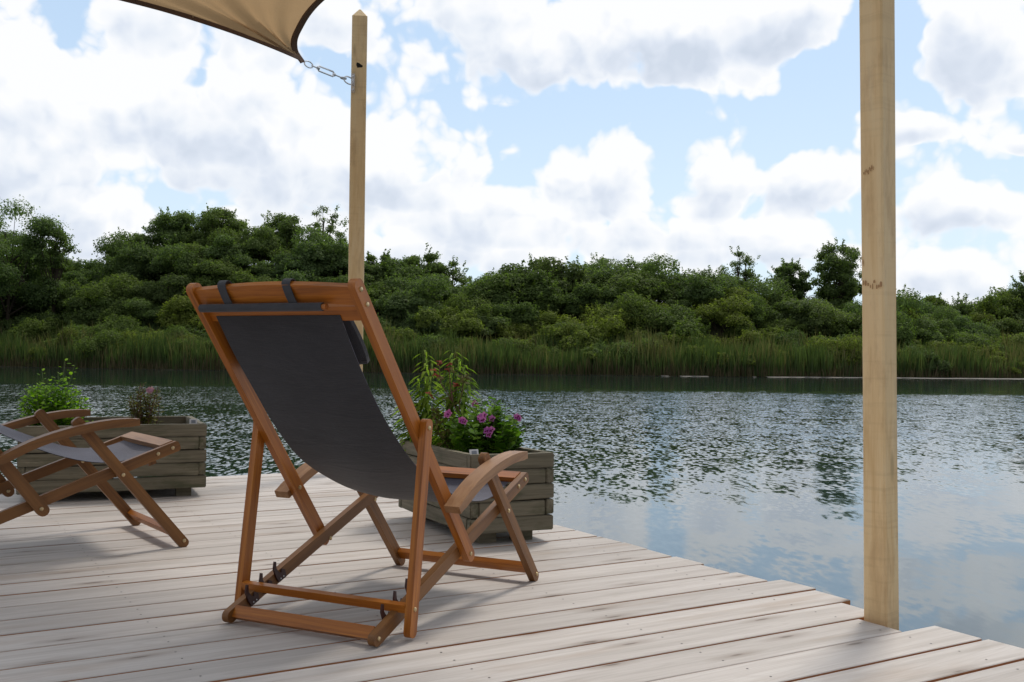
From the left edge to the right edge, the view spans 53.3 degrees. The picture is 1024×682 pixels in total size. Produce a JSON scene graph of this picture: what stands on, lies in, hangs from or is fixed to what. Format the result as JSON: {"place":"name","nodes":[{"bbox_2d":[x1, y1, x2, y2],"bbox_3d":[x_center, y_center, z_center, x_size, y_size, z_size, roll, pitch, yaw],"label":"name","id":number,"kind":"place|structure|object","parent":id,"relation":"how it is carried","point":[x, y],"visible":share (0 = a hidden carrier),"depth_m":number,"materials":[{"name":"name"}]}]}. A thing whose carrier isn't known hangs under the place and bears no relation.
{"place":"outdoors","nodes":[
{"label":"outdoors","id":0,"kind":"place"},
{"bbox_2d":[0,265,991,377],"bbox_3d":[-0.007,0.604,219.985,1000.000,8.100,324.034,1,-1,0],"label":"bank","id":1,"kind":"structure","parent":0,"point":[713,331],"depth_m":68.94,"materials":[{"name":"green plant"}]},
{"bbox_2d":[0,309,58,335],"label":"shrub","id":2,"kind":"object","parent":1,"relation":"on","point":[21,318],"visible":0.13,"depth_m":72.64,"materials":[{"name":"green plant"}]},
{"bbox_2d":[0,194,72,327],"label":"tree","id":3,"kind":"object","parent":1,"relation":"on","point":[20,264],"visible":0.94,"depth_m":72.95,"materials":[{"name":"green plant"}]},
{"bbox_2d":[6,316,67,345],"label":"shrub","id":4,"kind":"object","parent":1,"relation":"on","point":[45,326],"visible":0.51,"depth_m":70.07,"materials":[{"name":"green plant"}]},
{"bbox_2d":[32,222,81,313],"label":"tree","id":5,"kind":"object","parent":1,"relation":"on","point":[55,262],"visible":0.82,"depth_m":73.71,"materials":[{"name":"green plant"}]},
{"bbox_2d":[56,284,102,310],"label":"shrub","id":6,"kind":"object","parent":1,"relation":"on","point":[63,303],"visible":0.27,"depth_m":72.77,"materials":[{"name":"green plant"}]},
{"bbox_2d":[60,288,131,326],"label":"shrub","id":7,"kind":"object","parent":1,"relation":"on","point":[91,314],"visible":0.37,"depth_m":71.04,"materials":[{"name":"green plant"}]},
{"bbox_2d":[70,328,136,359],"bbox_3d":[-25.640,0.567,65.103,3.508,2.760,4.792,1,-1,10],"label":"shrub","id":8,"kind":"object","parent":1,"relation":"on","point":[102,338],"visible":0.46,"depth_m":64.08,"materials":[{"name":"green plant"}]},
{"bbox_2d":[73,272,147,307],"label":"shrub","id":9,"kind":"object","parent":1,"relation":"on","point":[109,285],"visible":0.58,"depth_m":71.37,"materials":[{"name":"green plant"}]},
{"bbox_2d":[84,314,141,338],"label":"shrub","id":10,"kind":"object","parent":1,"relation":"on","point":[120,322],"visible":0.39,"depth_m":67.45,"materials":[{"name":"green plant"}]},
{"bbox_2d":[91,232,166,281],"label":"tree","id":11,"kind":"object","parent":1,"relation":"on","point":[119,265],"visible":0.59,"depth_m":75.21,"materials":[{"name":"green plant"}]},
{"bbox_2d":[100,228,161,265],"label":"tree","id":12,"kind":"object","parent":1,"relation":"on","point":[137,235],"visible":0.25,"depth_m":77.45,"materials":[{"name":"green plant"}]},
{"bbox_2d":[98,290,165,322],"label":"shrub","id":13,"kind":"object","parent":1,"relation":"on","point":[112,312],"visible":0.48,"depth_m":70.24,"materials":[{"name":"green plant"}]},
{"bbox_2d":[123,297,165,324],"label":"shrub","id":14,"kind":"object","parent":1,"relation":"on","point":[143,304],"visible":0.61,"depth_m":69.69,"materials":[{"name":"green plant"}]},
{"bbox_2d":[128,237,189,281],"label":"shrub","id":15,"kind":"object","parent":1,"relation":"on","point":[159,260],"visible":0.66,"depth_m":74.39,"materials":[{"name":"green plant"}]},
{"bbox_2d":[126,272,203,300],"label":"shrub","id":16,"kind":"object","parent":1,"relation":"on","point":[165,292],"visible":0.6,"depth_m":71.08,"materials":[{"name":"green plant"}]},
{"bbox_2d":[141,206,200,248],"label":"tree","id":17,"kind":"object","parent":1,"relation":"on","point":[165,228],"visible":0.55,"depth_m":77.97,"materials":[{"name":"green plant"}]},
{"bbox_2d":[155,288,201,329],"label":"shrub","id":18,"kind":"object","parent":1,"relation":"on","point":[172,311],"visible":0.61,"depth_m":68.19,"materials":[{"name":"green plant"}]},
{"bbox_2d":[172,246,226,286],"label":"shrub","id":19,"kind":"object","parent":1,"relation":"on","point":[186,262],"visible":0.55,"depth_m":71.69,"materials":[{"name":"green plant"}]},
{"bbox_2d":[183,203,249,247],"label":"tree","id":20,"kind":"object","parent":1,"relation":"on","point":[208,222],"visible":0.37,"depth_m":78.05,"materials":[{"name":"green plant"}]},
{"bbox_2d":[191,257,252,285],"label":"shrub","id":21,"kind":"object","parent":1,"relation":"on","point":[225,269],"visible":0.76,"depth_m":71.17,"materials":[{"name":"green plant"}]},
{"bbox_2d":[196,226,261,256],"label":"shrub","id":22,"kind":"object","parent":1,"relation":"on","point":[231,233],"visible":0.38,"depth_m":75.76,"materials":[{"name":"green plant"}]},
{"bbox_2d":[198,233,265,266],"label":"shrub","id":23,"kind":"object","parent":1,"relation":"on","point":[219,248],"visible":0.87,"depth_m":73.66,"materials":[{"name":"green plant"}]},
{"bbox_2d":[241,259,283,273],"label":"shrub","id":24,"kind":"object","parent":1,"relation":"on","point":[264,266],"visible":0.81,"depth_m":73.00,"materials":[{"name":"green plant"}]},
{"bbox_2d":[241,224,294,260],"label":"tree","id":25,"kind":"object","parent":1,"relation":"on","point":[264,235],"visible":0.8,"depth_m":75.54,"materials":[{"name":"green plant"}]},
{"bbox_2d":[250,210,310,261],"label":"tree","id":26,"kind":"object","parent":1,"relation":"on","point":[285,228],"visible":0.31,"depth_m":78.21,"materials":[{"name":"green plant"}]},
{"bbox_2d":[255,248,320,280],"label":"shrub","id":27,"kind":"object","parent":1,"relation":"on","point":[294,267],"visible":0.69,"depth_m":72.49,"materials":[{"name":"green plant"}]},
{"bbox_2d":[274,266,314,281],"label":"shrub","id":28,"kind":"object","parent":1,"relation":"on","point":[297,276],"visible":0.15,"depth_m":70.39,"materials":[{"name":"green plant"}]},
{"bbox_2d":[290,225,348,271],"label":"shrub","id":29,"kind":"object","parent":1,"relation":"on","point":[319,238],"visible":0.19,"depth_m":74.71,"materials":[{"name":"green plant"}]},
{"bbox_2d":[277,237,367,277],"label":"tree","id":30,"kind":"object","parent":1,"relation":"on","point":[325,266],"visible":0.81,"depth_m":73.16,"materials":[{"name":"green plant"}]},
{"bbox_2d":[299,205,348,242],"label":"tree","id":31,"kind":"object","parent":1,"relation":"on","point":[329,229],"visible":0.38,"depth_m":77.80,"materials":[{"name":"green plant"}]},
{"bbox_2d":[343,252,408,282],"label":"shrub","id":32,"kind":"object","parent":1,"relation":"on","point":[377,269],"visible":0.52,"depth_m":74.55,"materials":[{"name":"green plant"}]},
{"bbox_2d":[366,279,403,315],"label":"shrub","id":33,"kind":"object","parent":1,"relation":"on","point":[377,292],"visible":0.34,"depth_m":70.86,"materials":[{"name":"green plant"}]},
{"bbox_2d":[372,287,438,322],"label":"shrub","id":34,"kind":"object","parent":1,"relation":"on","point":[396,305],"visible":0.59,"depth_m":68.40,"materials":[{"name":"green plant"}]},
{"bbox_2d":[382,261,432,286],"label":"shrub","id":35,"kind":"object","parent":1,"relation":"on","point":[414,271],"visible":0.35,"depth_m":74.89,"materials":[{"name":"green plant"}]},
{"bbox_2d":[396,303,446,339],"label":"shrub","id":36,"kind":"object","parent":1,"relation":"on","point":[408,322],"visible":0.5,"depth_m":66.69,"materials":[{"name":"green plant"}]},
{"bbox_2d":[382,268,462,304],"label":"shrub","id":37,"kind":"object","parent":1,"relation":"on","point":[431,284],"visible":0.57,"depth_m":70.72,"materials":[{"name":"green plant"}]},
{"bbox_2d":[401,243,453,276],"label":"tree","id":38,"kind":"object","parent":1,"relation":"on","point":[432,264],"visible":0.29,"depth_m":78.33,"materials":[{"name":"green plant"}]},
{"bbox_2d":[408,333,463,359],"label":"shrub","id":39,"kind":"object","parent":1,"relation":"on","point":[433,338],"visible":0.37,"depth_m":62.14,"materials":[{"name":"green plant"}]},
{"bbox_2d":[411,304,484,338],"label":"shrub","id":40,"kind":"object","parent":1,"relation":"on","point":[461,323],"visible":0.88,"depth_m":66.33,"materials":[{"name":"green plant"}]},
{"bbox_2d":[440,255,472,288],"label":"tree","id":41,"kind":"object","parent":1,"relation":"on","point":[460,278],"visible":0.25,"depth_m":79.06,"materials":[{"name":"green plant"}]},
{"bbox_2d":[445,292,500,322],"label":"shrub","id":42,"kind":"object","parent":1,"relation":"on","point":[482,309],"visible":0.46,"depth_m":68.67,"materials":[{"name":"green plant"}]},
{"bbox_2d":[465,313,511,341],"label":"shrub","id":43,"kind":"object","parent":1,"relation":"on","point":[490,324],"visible":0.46,"depth_m":67.17,"materials":[{"name":"green plant"}]},
{"bbox_2d":[490,313,531,340],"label":"shrub","id":44,"kind":"object","parent":1,"relation":"on","point":[523,328],"visible":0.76,"depth_m":67.43,"materials":[{"name":"green plant"}]},
{"bbox_2d":[459,271,563,307],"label":"shrub","id":45,"kind":"object","parent":1,"relation":"on","point":[483,284],"visible":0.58,"depth_m":70.41,"materials":[{"name":"green plant"}]},
{"bbox_2d":[0,348,1023,377],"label":"dry reeds","id":46,"kind":"object","parent":1,"relation":"on","point":[481,371],"visible":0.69,"depth_m":62.05,"materials":[{"name":"plant"}]},
{"bbox_2d":[0,317,1023,377],"bbox_3d":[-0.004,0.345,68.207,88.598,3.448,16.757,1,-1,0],"label":"reeds","id":47,"kind":"object","parent":1,"relation":"on","point":[796,359],"visible":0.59,"depth_m":62.78,"materials":[{"name":"green plant"}]},
{"bbox_2d":[488,291,540,329],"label":"shrub","id":48,"kind":"object","parent":1,"relation":"on","point":[516,312],"visible":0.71,"depth_m":68.73,"materials":[{"name":"green plant"}]},
{"bbox_2d":[487,257,561,303],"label":"shrub","id":49,"kind":"object","parent":1,"relation":"on","point":[542,277],"visible":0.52,"depth_m":71.17,"materials":[{"name":"green plant"}]},
{"bbox_2d":[514,305,559,333],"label":"shrub","id":50,"kind":"object","parent":1,"relation":"on","point":[547,318],"visible":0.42,"depth_m":68.09,"materials":[{"name":"green plant"}]},
{"bbox_2d":[519,282,570,316],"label":"shrub","id":51,"kind":"object","parent":1,"relation":"on","point":[551,302],"visible":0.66,"depth_m":70.18,"materials":[{"name":"green plant"}]},
{"bbox_2d":[525,252,588,293],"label":"shrub","id":52,"kind":"object","parent":1,"relation":"on","point":[566,277],"visible":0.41,"depth_m":72.79,"materials":[{"name":"green plant"}]},
{"bbox_2d":[535,320,595,349],"bbox_3d":[3.479,0.319,65.661,4.425,3.339,4.245,0,-1,43],"label":"shrub","id":53,"kind":"object","parent":1,"relation":"on","point":[559,331],"visible":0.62,"depth_m":64.32,"materials":[{"name":"green plant"}]},
{"bbox_2d":[560,280,604,321],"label":"shrub","id":54,"kind":"object","parent":1,"relation":"on","point":[575,298],"visible":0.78,"depth_m":70.40,"materials":[{"name":"green plant"}]},
{"bbox_2d":[552,302,649,340],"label":"shrub","id":55,"kind":"object","parent":1,"relation":"on","point":[608,324],"visible":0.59,"depth_m":66.53,"materials":[{"name":"green plant"}]},
{"bbox_2d":[585,286,639,314],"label":"shrub","id":56,"kind":"object","parent":1,"relation":"on","point":[605,299],"visible":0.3,"depth_m":70.08,"materials":[{"name":"green plant"}]},
{"bbox_2d":[570,257,655,285],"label":"shrub","id":57,"kind":"object","parent":1,"relation":"on","point":[593,270],"visible":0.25,"depth_m":75.39,"materials":[{"name":"green plant"}]},
{"bbox_2d":[585,269,677,303],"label":"shrub","id":58,"kind":"object","parent":1,"relation":"on","point":[632,283],"visible":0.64,"depth_m":71.24,"materials":[{"name":"green plant"}]},
{"bbox_2d":[596,290,669,332],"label":"shrub","id":59,"kind":"object","parent":1,"relation":"on","point":[636,301],"visible":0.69,"depth_m":67.22,"materials":[{"name":"green plant"}]},
{"bbox_2d":[616,338,670,359],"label":"shrub","id":60,"kind":"object","parent":1,"relation":"on","point":[636,348],"visible":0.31,"depth_m":62.24,"materials":[{"name":"green plant"}]},
{"bbox_2d":[600,253,693,298],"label":"shrub","id":61,"kind":"object","parent":1,"relation":"on","point":[656,266],"visible":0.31,"depth_m":74.05,"materials":[{"name":"green plant"}]},
{"bbox_2d":[633,300,710,339],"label":"shrub","id":62,"kind":"object","parent":1,"relation":"on","point":[676,314],"visible":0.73,"depth_m":66.99,"materials":[{"name":"green plant"}]},
{"bbox_2d":[657,265,741,309],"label":"shrub","id":63,"kind":"object","parent":1,"relation":"on","point":[699,284],"visible":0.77,"depth_m":71.64,"materials":[{"name":"green plant"}]},
{"bbox_2d":[681,294,753,332],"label":"shrub","id":64,"kind":"object","parent":1,"relation":"on","point":[713,313],"visible":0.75,"depth_m":69.05,"materials":[{"name":"green plant"}]},
{"bbox_2d":[690,278,769,310],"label":"shrub","id":65,"kind":"object","parent":1,"relation":"on","point":[735,291],"visible":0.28,"depth_m":71.83,"materials":[{"name":"green plant"}]},
{"bbox_2d":[715,246,761,288],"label":"tree","id":66,"kind":"object","parent":1,"relation":"on","point":[746,274],"visible":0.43,"depth_m":80.30,"materials":[{"name":"green plant"}]},
{"bbox_2d":[721,316,762,340],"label":"shrub","id":67,"kind":"object","parent":1,"relation":"on","point":[738,329],"visible":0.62,"depth_m":68.40,"materials":[{"name":"green plant"}]},
{"bbox_2d":[722,293,777,325],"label":"shrub","id":68,"kind":"object","parent":1,"relation":"on","point":[760,310],"visible":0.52,"depth_m":70.88,"materials":[{"name":"green plant"}]},
{"bbox_2d":[740,274,790,308],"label":"shrub","id":69,"kind":"object","parent":1,"relation":"on","point":[764,288],"visible":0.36,"depth_m":75.51,"materials":[{"name":"green plant"}]},
{"bbox_2d":[756,317,808,333],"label":"shrub","id":70,"kind":"object","parent":1,"relation":"on","point":[788,324],"visible":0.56,"depth_m":71.40,"materials":[{"name":"green plant"}]},
{"bbox_2d":[767,258,812,300],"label":"tree","id":71,"kind":"object","parent":1,"relation":"on","point":[788,271],"visible":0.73,"depth_m":79.49,"materials":[{"name":"green plant"}]},
{"bbox_2d":[770,326,809,347],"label":"shrub","id":72,"kind":"object","parent":1,"relation":"on","point":[793,334],"visible":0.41,"depth_m":68.34,"materials":[{"name":"green plant"}]},
{"bbox_2d":[763,297,829,334],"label":"shrub","id":73,"kind":"object","parent":1,"relation":"on","point":[780,315],"visible":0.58,"depth_m":72.25,"materials":[{"name":"green plant"}]},
{"bbox_2d":[786,297,861,334],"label":"shrub","id":74,"kind":"object","parent":1,"relation":"on","point":[831,315],"visible":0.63,"depth_m":70.96,"materials":[{"name":"green plant"}]},
{"bbox_2d":[805,334,862,365],"bbox_3d":[20.817,1.058,65.915,4.515,3.047,4.127,0,-1,33],"label":"shrub","id":75,"kind":"object","parent":1,"relation":"on","point":[847,340],"visible":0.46,"depth_m":64.57,"materials":[{"name":"green plant"}]},
{"bbox_2d":[809,237,861,308],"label":"tree","id":76,"kind":"object","parent":1,"relation":"on","point":[846,285],"visible":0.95,"depth_m":79.29,"materials":[{"name":"green plant"}]},
{"bbox_2d":[821,311,861,336],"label":"shrub","id":77,"kind":"object","parent":1,"relation":"on","point":[844,326],"visible":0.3,"depth_m":71.16,"materials":[{"name":"green plant"}]},
{"bbox_2d":[843,286,925,330],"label":"shrub","id":78,"kind":"object","parent":1,"relation":"on","point":[856,307],"visible":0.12,"depth_m":73.48,"materials":[{"name":"green plant"}]},
{"bbox_2d":[850,310,920,348],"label":"shrub","id":79,"kind":"object","parent":1,"relation":"on","point":[904,329],"visible":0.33,"depth_m":69.21,"materials":[{"name":"green plant"}]},
{"bbox_2d":[897,314,947,344],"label":"shrub","id":80,"kind":"object","parent":1,"relation":"on","point":[927,329],"visible":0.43,"depth_m":71.70,"materials":[{"name":"green plant"}]},
{"bbox_2d":[898,344,952,374],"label":"shrub","id":81,"kind":"object","parent":1,"relation":"on","point":[947,365],"visible":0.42,"depth_m":64.91,"materials":[{"name":"green plant"}]},
{"bbox_2d":[910,313,956,338],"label":"shrub","id":82,"kind":"object","parent":1,"relation":"on","point":[944,325],"visible":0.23,"depth_m":74.54,"materials":[{"name":"green plant"}]},
{"bbox_2d":[922,304,973,329],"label":"shrub","id":83,"kind":"object","parent":1,"relation":"on","point":[937,314],"visible":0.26,"depth_m":77.72,"materials":[{"name":"green plant"}]},
{"bbox_2d":[945,315,998,340],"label":"shrub","id":84,"kind":"object","parent":1,"relation":"on","point":[970,328],"visible":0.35,"depth_m":75.74,"materials":[{"name":"green plant"}]},
{"bbox_2d":[946,328,1008,352],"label":"shrub","id":85,"kind":"object","parent":1,"relation":"on","point":[962,337],"visible":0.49,"depth_m":71.54,"materials":[{"name":"green plant"}]},
{"bbox_2d":[969,286,1023,322],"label":"tree","id":86,"kind":"object","parent":1,"relation":"on","point":[1005,307],"visible":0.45,"depth_m":81.35,"materials":[{"name":"green plant"}]},
{"bbox_2d":[985,307,1023,335],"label":"shrub","id":87,"kind":"object","parent":1,"relation":"on","point":[1016,316],"visible":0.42,"depth_m":78.88,"materials":[{"name":"green plant"}]},
{"bbox_2d":[0,367,1023,648],"bbox_3d":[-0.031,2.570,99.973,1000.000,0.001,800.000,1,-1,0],"label":"water","id":88,"kind":"structure","parent":0,"point":[758,477],"depth_m":10.83,"materials":[{"name":"grey liquid"}]},
{"bbox_2d":[0,472,1023,681],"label":"deck","id":89,"kind":"structure","parent":88,"relation":"in","point":[96,587],"depth_m":3.16,"materials":[{"name":"beige wood"}]},
{"bbox_2d":[0,409,188,546],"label":"deck chair","id":90,"kind":"object","parent":89,"relation":"on","point":[121,456],"visible":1,"depth_m":4.13,"materials":[{"name":"brown wood"}]},
{"bbox_2d":[16,416,206,495],"bbox_3d":[-2.285,0.645,5.827,0.951,0.424,0.786,1,-1,-23],"label":"wooden planter","id":91,"kind":"object","parent":89,"relation":"on","point":[182,471],"visible":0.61,"depth_m":5.56,"materials":[{"name":"grey wood"}]},
{"bbox_2d":[17,358,91,425],"bbox_3d":[-2.640,0.339,5.889,0.401,0.478,0.406,1,-1,-42],"label":"herb bush","id":92,"kind":"object","parent":91,"relation":"in","point":[58,403],"visible":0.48,"depth_m":5.87,"materials":[{"name":"green plant"}]},
{"bbox_2d":[125,383,164,423],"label":"spindly plant","id":93,"kind":"object","parent":91,"relation":"in","point":[140,414],"visible":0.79,"depth_m":5.99,"materials":[{"name":"green plant"}]},
{"bbox_2d":[348,9,367,371],"bbox_3d":[-1.071,-0.245,6.993,0.107,4.071,0.109,1,-1,-8],"label":"wooden post","id":94,"kind":"object","parent":89,"relation":"attached to","point":[357,156],"visible":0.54,"depth_m":6.96,"materials":[{"name":"brown wood"}]},
{"bbox_2d":[304,60,354,92],"bbox_3d":[-1.216,-1.758,6.792,0.049,0.130,0.443,0,-1,42],"label":"turnbuckle","id":95,"kind":"object","parent":94,"relation":"attached to","point":[352,78],"visible":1,"depth_m":6.85,"materials":[{"name":"metal"}]},
{"bbox_2d":[120,0,323,62],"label":"shade sail","id":96,"kind":"object","parent":95,"relation":"attached to","point":[277,25],"visible":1,"depth_m":6.08,"materials":[{"name":"fabric"}]},
{"bbox_2d":[186,278,538,646],"bbox_3d":[-0.419,0.343,3.286,0.697,1.007,1.132,0,-1,26],"label":"deck chair","id":97,"kind":"object","parent":89,"relation":"on","point":[293,354],"visible":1,"depth_m":3.01,"materials":[{"name":"grey fabric"}]},
{"bbox_2d":[398,439,553,543],"bbox_3d":[-0.187,0.665,4.726,0.400,0.403,0.865,1,-1,-26],"label":"wooden planter","id":98,"kind":"object","parent":89,"relation":"on","point":[532,503],"visible":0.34,"depth_m":4.39,"materials":[{"name":"grey wood"}]},
{"bbox_2d":[391,350,446,450],"bbox_3d":[-0.438,0.316,4.968,0.240,0.557,0.238,1,-1,-41],"label":"leafy plant","id":99,"kind":"object","parent":98,"relation":"in","point":[423,402],"visible":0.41,"depth_m":4.95,"materials":[{"name":"green plant"}]},
{"bbox_2d":[425,360,470,448],"bbox_3d":[-0.298,0.340,4.757,0.218,0.498,0.057,1,-1,0],"label":"woody plant","id":100,"kind":"object","parent":98,"relation":"in","point":[451,397],"visible":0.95,"depth_m":4.76,"materials":[{"name":"green plant"}]},
{"bbox_2d":[429,351,483,450],"bbox_3d":[-0.258,0.313,4.829,0.238,0.551,0.240,0,-1,40],"label":"leafy plant","id":101,"kind":"object","parent":98,"relation":"in","point":[464,399],"visible":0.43,"depth_m":4.81,"materials":[{"name":"green plant"}]},
{"bbox_2d":[444,396,525,453],"bbox_3d":[-0.123,0.419,4.620,0.374,0.340,0.349,1,-1,0],"label":"geranium","id":102,"kind":"object","parent":98,"relation":"in","point":[497,438],"visible":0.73,"depth_m":4.58,"materials":[{"name":"green plant"}]},
{"bbox_2d":[859,0,898,629],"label":"wooden post","id":103,"kind":"object","parent":89,"relation":"attached to","point":[878,217],"visible":0.96,"depth_m":3.15,"materials":[{"name":"brown wood"}]},
{"bbox_2d":[0,0,1023,304],"label":"sky","id":104,"kind":"structure","parent":0,"point":[499,132],"materials":[{"name":"white"}]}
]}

